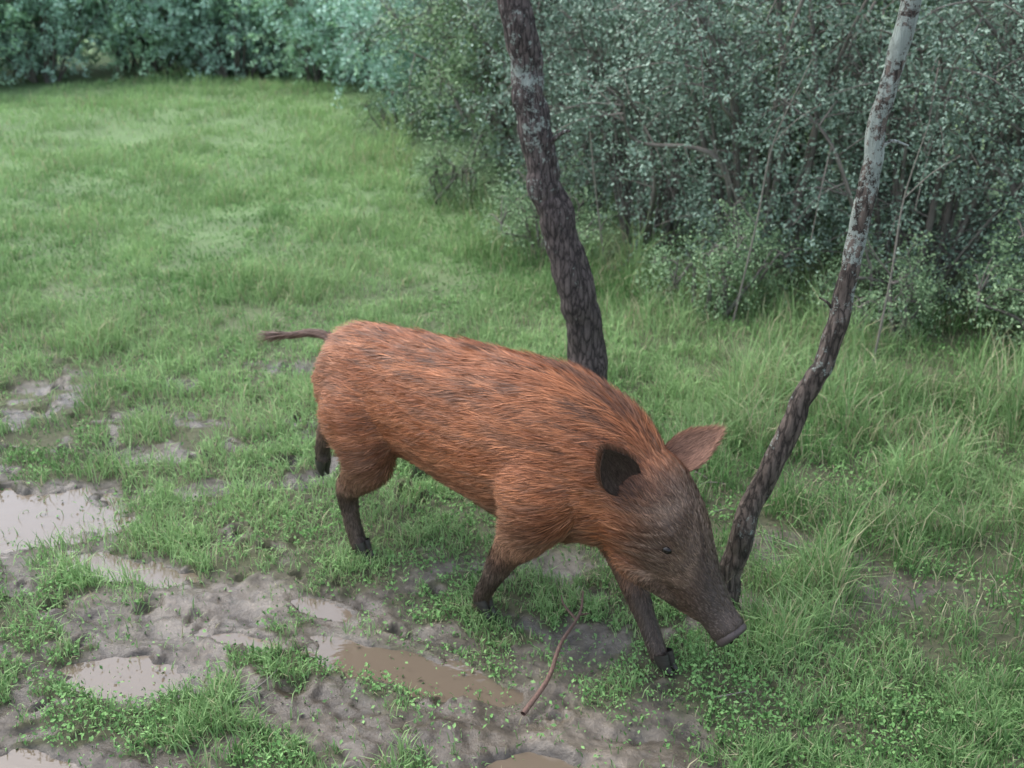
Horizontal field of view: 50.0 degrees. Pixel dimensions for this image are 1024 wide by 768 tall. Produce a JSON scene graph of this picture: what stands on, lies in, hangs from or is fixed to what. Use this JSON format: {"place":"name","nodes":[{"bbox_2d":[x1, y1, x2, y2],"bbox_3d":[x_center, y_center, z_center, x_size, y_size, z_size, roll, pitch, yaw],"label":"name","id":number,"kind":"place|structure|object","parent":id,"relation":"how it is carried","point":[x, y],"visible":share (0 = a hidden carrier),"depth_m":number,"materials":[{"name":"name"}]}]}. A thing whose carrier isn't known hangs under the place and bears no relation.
{"place":"outdoors","nodes":[
{"label":"outdoors","id":0,"kind":"place"},
{"bbox_2d":[0,4,1023,767],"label":"ground","id":1,"kind":"structure","parent":0,"point":[216,602],"depth_m":3.60,"materials":[{"name":"brown soil"}]},
{"bbox_2d":[0,0,72,85],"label":"shrub","id":2,"kind":"object","parent":1,"relation":"on","point":[16,13],"visible":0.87,"depth_m":16.48,"materials":[{"name":"green plant"}]},
{"bbox_2d":[0,0,110,78],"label":"shrub","id":3,"kind":"object","parent":1,"relation":"on","point":[73,47],"visible":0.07,"depth_m":18.36,"materials":[{"name":"green plant"}]},
{"bbox_2d":[0,748,153,767],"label":"puddle","id":4,"kind":"object","parent":1,"relation":"on","point":[23,758],"visible":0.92,"depth_m":2.80,"materials":[{"name":"grey liquid"}]},
{"bbox_2d":[0,488,156,557],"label":"puddle","id":5,"kind":"object","parent":1,"relation":"on","point":[13,504],"visible":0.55,"depth_m":4.00,"materials":[{"name":"brown liquid"}]},
{"bbox_2d":[0,0,172,87],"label":"shrub","id":6,"kind":"object","parent":1,"relation":"on","point":[53,45],"visible":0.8,"depth_m":17.09,"materials":[{"name":"green plant"}]},
{"bbox_2d":[58,655,189,700],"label":"puddle","id":7,"kind":"object","parent":1,"relation":"on","point":[140,670],"visible":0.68,"depth_m":3.12,"materials":[{"name":"brown liquid"}]},
{"bbox_2d":[54,552,199,588],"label":"puddle","id":8,"kind":"object","parent":1,"relation":"on","point":[157,570],"visible":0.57,"depth_m":3.65,"materials":[{"name":"grey liquid"}]},
{"bbox_2d":[61,0,200,68],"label":"shrub","id":9,"kind":"object","parent":1,"relation":"on","point":[87,49],"visible":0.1,"depth_m":19.28,"materials":[{"name":"green plant"}]},
{"bbox_2d":[71,9,192,53],"bbox_3d":[-6.259,-9.086,21.043,6.764,5.478,6.170,-16,26,-34],"label":"shrub","id":10,"kind":"object","parent":1,"relation":"on","point":[97,47],"depth_m":21.12,"materials":[{"name":"green plant"}]},
{"bbox_2d":[55,0,246,80],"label":"shrub","id":11,"kind":"object","parent":1,"relation":"on","point":[139,45],"visible":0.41,"depth_m":17.73,"materials":[{"name":"green plant"}]},
{"bbox_2d":[102,0,311,81],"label":"shrub","id":12,"kind":"object","parent":1,"relation":"on","point":[238,63],"visible":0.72,"depth_m":17.41,"materials":[{"name":"green plant"}]},
{"bbox_2d":[136,15,277,66],"bbox_3d":[-5.106,-7.857,19.662,4.799,4.261,5.261,-14,26,-32],"label":"shrub","id":13,"kind":"object","parent":1,"relation":"on","point":[222,24],"visible":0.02,"depth_m":19.31,"materials":[{"name":"green plant"}]},
{"bbox_2d":[194,628,273,652],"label":"puddle","id":14,"kind":"object","parent":1,"relation":"on","point":[239,638],"visible":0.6,"depth_m":3.29,"materials":[{"name":"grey liquid"}]},
{"bbox_2d":[179,0,313,75],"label":"shrub","id":15,"kind":"object","parent":1,"relation":"on","point":[279,62],"visible":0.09,"depth_m":18.13,"materials":[{"name":"green plant"}]},
{"bbox_2d":[228,669,277,705],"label":"twig","id":16,"kind":"object","parent":1,"relation":"on","point":[253,689],"visible":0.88,"depth_m":3.00,"materials":[{"name":"wood"}]},
{"bbox_2d":[220,0,375,84],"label":"shrub","id":17,"kind":"object","parent":1,"relation":"on","point":[306,65],"visible":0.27,"depth_m":16.63,"materials":[{"name":"green plant"}]},
{"bbox_2d":[214,0,398,74],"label":"shrub","id":18,"kind":"object","parent":1,"relation":"on","point":[257,9],"visible":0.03,"depth_m":17.27,"materials":[{"name":"green plant"}]},
{"bbox_2d":[291,597,352,622],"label":"puddle","id":19,"kind":"object","parent":1,"relation":"on","point":[326,609],"visible":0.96,"depth_m":3.44,"materials":[{"name":"grey liquid"}]},
{"bbox_2d":[254,0,401,92],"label":"shrub","id":20,"kind":"object","parent":1,"relation":"on","point":[309,32],"visible":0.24,"depth_m":15.26,"materials":[{"name":"green plant"}]},
{"bbox_2d":[333,50,459,140],"bbox_3d":[-1.196,-3.215,12.165,1.365,1.091,1.413,7,23,18],"label":"shrub","id":21,"kind":"object","parent":1,"relation":"on","point":[382,111],"visible":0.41,"depth_m":11.97,"materials":[{"name":"green plant"}]},
{"bbox_2d":[319,0,474,102],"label":"shrub","id":22,"kind":"object","parent":1,"relation":"on","point":[335,25],"visible":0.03,"depth_m":14.09,"materials":[{"name":"green plant"}]},
{"bbox_2d":[273,636,523,706],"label":"puddle","id":23,"kind":"object","parent":1,"relation":"on","point":[415,668],"visible":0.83,"depth_m":3.14,"materials":[{"name":"brown liquid"}]},
{"bbox_2d":[306,0,490,140],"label":"shrub","id":24,"kind":"object","parent":1,"relation":"on","point":[355,15],"visible":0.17,"depth_m":11.72,"materials":[{"name":"green plant"}]},
{"bbox_2d":[402,115,523,212],"bbox_3d":[-0.383,-1.771,8.843,1.028,0.794,0.993,15,26,33],"label":"shrub","id":25,"kind":"object","parent":1,"relation":"on","point":[444,177],"visible":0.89,"depth_m":8.71,"materials":[{"name":"green plant"}]},
{"bbox_2d":[324,0,626,167],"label":"shrub","id":26,"kind":"object","parent":1,"relation":"on","point":[378,22],"visible":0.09,"depth_m":10.39,"materials":[{"name":"green plant"}]},
{"bbox_2d":[253,318,746,676],"bbox_3d":[-0.151,0.248,3.391,1.960,0.857,0.436,18,28,38],"label":"wild boar","id":27,"kind":"object","parent":1,"relation":"on","point":[537,455],"visible":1,"depth_m":3.04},
{"bbox_2d":[349,0,656,193],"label":"shrub","id":28,"kind":"object","parent":1,"relation":"on","point":[443,72],"visible":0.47,"depth_m":8.96,"materials":[{"name":"green plant"}]},
{"bbox_2d":[0,63,1023,767],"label":"grass","id":29,"kind":"structure","parent":1,"relation":"on","point":[842,399],"depth_m":4.77,"materials":[{"name":"green plant"}]},
{"bbox_2d":[0,138,1023,767],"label":"weeds","id":30,"kind":"object","parent":1,"relation":"on","point":[492,674],"visible":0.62,"depth_m":3.34,"materials":[{"name":"green plant"}]},
{"bbox_2d":[485,752,582,767],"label":"puddle","id":31,"kind":"object","parent":1,"relation":"on","point":[531,760],"visible":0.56,"depth_m":2.79,"materials":[{"name":"brown liquid"}]},
{"bbox_2d":[471,151,625,267],"bbox_3d":[0.232,-1.119,7.170,1.028,0.794,0.993,1,22,1],"label":"shrub","id":32,"kind":"object","parent":1,"relation":"on","point":[518,222],"visible":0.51,"depth_m":7.16,"materials":[{"name":"green plant"}]},
{"bbox_2d":[521,591,588,715],"bbox_3d":[0.134,0.757,3.121,0.096,0.101,0.496,6,22,14],"label":"fallen branch","id":33,"kind":"object","parent":1,"relation":"on","point":[530,703],"visible":1,"depth_m":3.09,"materials":[{"name":"wood"}]},
{"bbox_2d":[422,0,696,224],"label":"shrub","id":34,"kind":"object","parent":1,"relation":"on","point":[537,8],"visible":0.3,"depth_m":8.04,"materials":[{"name":"green plant"}]},
{"bbox_2d":[497,0,623,393],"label":"tree","id":35,"kind":"object","parent":1,"relation":"on","point":[573,278],"visible":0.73,"depth_m":4.27,"materials":[{"name":"brown plant"}]},
{"bbox_2d":[563,25,623,262],"bbox_3d":[0.484,-1.418,6.764,0.373,1.522,0.041,0,21,0],"label":"dead sapling","id":36,"kind":"object","parent":1,"relation":"on","point":[593,174],"visible":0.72,"depth_m":6.77,"materials":[{"name":"grey wood"}]},
{"bbox_2d":[538,1,737,166],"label":"shrub","id":37,"kind":"object","parent":1,"relation":"on","point":[633,97],"depth_m":10.47,"materials":[{"name":"green plant"}]},
{"bbox_2d":[468,0,851,269],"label":"shrub","id":38,"kind":"object","parent":1,"relation":"on","point":[624,196],"visible":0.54,"depth_m":7.21,"materials":[{"name":"green plant"}]},
{"bbox_2d":[483,0,855,204],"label":"shrub","id":39,"kind":"object","parent":1,"relation":"on","point":[664,176],"visible":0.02,"depth_m":8.98,"materials":[{"name":"green plant"}]},
{"bbox_2d":[625,174,832,322],"bbox_3d":[1.199,-0.758,6.259,1.028,0.794,0.993,-12,24,-27],"label":"shrub","id":40,"kind":"object","parent":1,"relation":"on","point":[727,262],"visible":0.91,"depth_m":6.14,"materials":[{"name":"green plant"}]},
{"bbox_2d":[714,691,745,698],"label":"twig","id":41,"kind":"object","parent":1,"relation":"on","point":[730,694],"visible":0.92,"depth_m":2.99,"materials":[{"name":"grey wood"}]},
{"bbox_2d":[508,0,980,288],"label":"shrub","id":42,"kind":"object","parent":1,"relation":"on","point":[753,177],"visible":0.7,"depth_m":6.28,"materials":[{"name":"green plant"}]},
{"bbox_2d":[723,59,821,324],"bbox_3d":[1.330,-0.968,5.759,0.482,1.422,0.041,0,21,0],"label":"dead sapling","id":43,"kind":"object","parent":1,"relation":"on","point":[756,223],"visible":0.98,"depth_m":5.75,"materials":[{"name":"wood"}]},
{"bbox_2d":[719,0,921,609],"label":"tree","id":44,"kind":"object","parent":1,"relation":"on","point":[757,494],"visible":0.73,"depth_m":3.01,"materials":[{"name":"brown plant"}]},
{"bbox_2d":[636,0,1021,251],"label":"shrub","id":45,"kind":"object","parent":1,"relation":"on","point":[799,147],"visible":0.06,"depth_m":7.30,"materials":[{"name":"green plant"}]},
{"bbox_2d":[718,0,1023,338],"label":"shrub","id":46,"kind":"object","parent":1,"relation":"on","point":[969,214],"visible":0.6,"depth_m":5.94,"materials":[{"name":"green plant"}]},
{"bbox_2d":[736,0,1009,209],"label":"shrub","id":47,"kind":"object","parent":1,"relation":"on","point":[949,7],"visible":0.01,"depth_m":8.66,"materials":[{"name":"green plant"}]},
{"bbox_2d":[739,0,1023,270],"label":"shrub","id":48,"kind":"object","parent":1,"relation":"on","point":[918,42],"visible":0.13,"depth_m":6.97,"materials":[{"name":"green plant"}]},
{"bbox_2d":[801,207,963,344],"bbox_3d":[1.932,-0.552,5.865,0.869,0.694,0.899,0,22,0],"label":"shrub","id":49,"kind":"object","parent":1,"relation":"on","point":[903,287],"visible":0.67,"depth_m":5.78,"materials":[{"name":"green plant"}]},
{"bbox_2d":[786,0,1023,328],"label":"shrub","id":50,"kind":"object","parent":1,"relation":"on","point":[996,31],"visible":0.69,"depth_m":5.69,"materials":[{"name":"green plant"}]},
{"bbox_2d":[867,120,959,368],"bbox_3d":[1.808,-0.619,5.144,0.446,1.221,0.041,0,21,0],"label":"dead sapling","id":51,"kind":"object","parent":1,"relation":"on","point":[886,299],"visible":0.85,"depth_m":5.13,"materials":[{"name":"grey wood"}]},
{"bbox_2d":[941,195,1023,357],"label":"shrub","id":52,"kind":"object","parent":1,"relation":"on","point":[1003,290],"visible":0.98,"depth_m":5.57,"materials":[{"name":"green plant"}]}
]}

